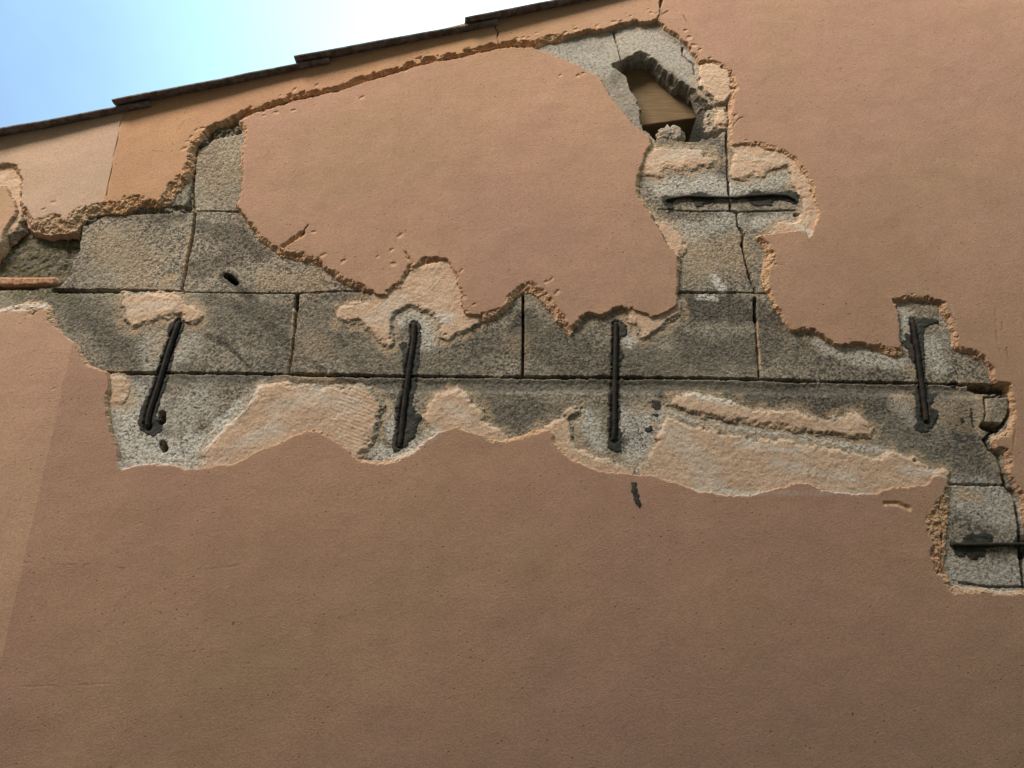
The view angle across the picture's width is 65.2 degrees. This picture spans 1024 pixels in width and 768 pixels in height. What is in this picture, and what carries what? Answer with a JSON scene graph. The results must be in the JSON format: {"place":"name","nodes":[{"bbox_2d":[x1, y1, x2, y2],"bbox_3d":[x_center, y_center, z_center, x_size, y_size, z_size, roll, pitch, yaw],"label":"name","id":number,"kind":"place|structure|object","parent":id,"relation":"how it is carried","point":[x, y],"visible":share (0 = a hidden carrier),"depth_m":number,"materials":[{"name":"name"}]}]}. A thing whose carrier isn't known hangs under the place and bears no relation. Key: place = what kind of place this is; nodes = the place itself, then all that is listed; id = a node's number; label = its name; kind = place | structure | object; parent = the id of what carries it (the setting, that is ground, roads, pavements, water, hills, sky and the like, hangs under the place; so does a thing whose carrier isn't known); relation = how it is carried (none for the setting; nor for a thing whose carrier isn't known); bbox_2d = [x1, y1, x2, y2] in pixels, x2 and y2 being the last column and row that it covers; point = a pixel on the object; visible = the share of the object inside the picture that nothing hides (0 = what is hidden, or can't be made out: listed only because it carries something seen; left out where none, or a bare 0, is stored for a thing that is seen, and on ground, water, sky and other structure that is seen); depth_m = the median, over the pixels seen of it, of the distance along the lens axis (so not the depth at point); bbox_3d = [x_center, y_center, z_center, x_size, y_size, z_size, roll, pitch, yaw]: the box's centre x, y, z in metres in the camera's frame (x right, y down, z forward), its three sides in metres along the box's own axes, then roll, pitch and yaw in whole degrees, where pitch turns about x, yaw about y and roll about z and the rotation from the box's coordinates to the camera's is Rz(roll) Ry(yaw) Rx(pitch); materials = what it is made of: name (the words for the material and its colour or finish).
{"place":"outdoors","nodes":[
{"label":"outdoors","id":0,"kind":"place"},
{"bbox_2d":[0,0,547,127],"label":"sky","id":1,"kind":"structure","parent":0,"point":[59,58],"materials":[{"name":"blue"}]},
{"label":"ground","id":2,"kind":"structure","parent":0,"visible":0},
{"bbox_2d":[0,0,1023,767],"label":"gable wall","id":3,"kind":"structure","parent":2,"relation":"on","point":[266,546],"depth_m":1.75,"materials":[{"name":"brown concrete"}]},
{"bbox_2d":[0,277,60,289],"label":"clay strip","id":4,"kind":"object","parent":3,"relation":"on","point":[22,283],"visible":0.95,"depth_m":1.86,"materials":[{"name":"orange ceramic"}]},
{"bbox_2d":[0,100,151,136],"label":"verge tile","id":5,"kind":"object","parent":3,"relation":"attached to","point":[33,126],"visible":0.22,"depth_m":2.00,"materials":[{"name":"black tile"}]},
{"bbox_2d":[138,319,184,436],"bbox_3d":[-0.780,-0.014,1.789,0.072,0.284,0.039,0,-21,0],"label":"crack staple","id":6,"kind":"object","parent":3,"relation":"attached to","point":[150,423],"visible":0.98,"depth_m":1.77,"materials":[{"name":"rusted steel"}]},
{"bbox_2d":[112,57,329,105],"bbox_3d":[-0.744,-0.751,2.159,0.542,0.202,0.264,0,-21,0],"label":"verge tile","id":7,"kind":"object","parent":3,"relation":"attached to","point":[180,90],"visible":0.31,"depth_m":2.04,"materials":[{"name":"black tile"}]},
{"bbox_2d":[294,19,497,62],"bbox_3d":[-0.305,-0.878,2.209,0.537,0.194,0.264,0,-21,0],"label":"verge tile","id":8,"kind":"object","parent":3,"relation":"attached to","point":[360,47],"visible":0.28,"depth_m":2.09,"materials":[{"name":"black tile"}]},
{"bbox_2d":[392,321,421,452],"bbox_3d":[-0.227,0.005,1.782,0.067,0.317,0.037,0,-21,0],"label":"crack staple","id":9,"kind":"object","parent":3,"relation":"attached to","point":[408,420],"visible":0.99,"depth_m":1.76,"materials":[{"name":"rusted steel"}]},
{"bbox_2d":[464,0,589,24],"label":"verge tile","id":10,"kind":"object","parent":3,"relation":"attached to","point":[519,10],"visible":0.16,"depth_m":2.13,"materials":[{"name":"black tile"}]},
{"bbox_2d":[607,319,626,452],"bbox_3d":[0.233,0.004,1.783,0.058,0.320,0.037,0,-21,0],"label":"crack staple","id":11,"kind":"object","parent":3,"relation":"attached to","point":[618,332],"visible":1,"depth_m":1.77,"materials":[{"name":"metal"}]},
{"bbox_2d":[622,68,695,142],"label":"hole","id":12,"kind":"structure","parent":3,"relation":"in","point":[658,105],"depth_m":2.11,"materials":[{"name":"brown wood"}]},
{"bbox_2d":[655,124,685,141],"bbox_3d":[0.407,-0.629,2.048,0.078,0.080,0.046,0,-21,0],"label":"mortar lump","id":13,"kind":"object","parent":3,"relation":"on","point":[667,133],"visible":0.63,"depth_m":2.03,"materials":[{"name":"beige concrete"}]},
{"bbox_2d":[661,189,799,212],"bbox_3d":[0.532,-0.443,1.958,0.342,0.070,0.039,0,-21,0],"label":"crack staple","id":14,"kind":"object","parent":3,"relation":"attached to","point":[754,197],"visible":0.95,"depth_m":1.95,"materials":[{"name":"metal"}]},
{"bbox_2d":[901,317,938,433],"bbox_3d":[0.925,-0.019,1.794,0.106,0.284,0.037,0,-21,0],"label":"crack staple","id":15,"kind":"object","parent":3,"relation":"attached to","point":[926,415],"visible":0.99,"depth_m":1.78,"materials":[{"name":"metal"}]},
{"bbox_2d":[949,531,1023,559],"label":"crack staple","id":16,"kind":"object","parent":3,"relation":"attached to","point":[972,546],"visible":0.98,"depth_m":1.64,"materials":[{"name":"metal"}]}
]}

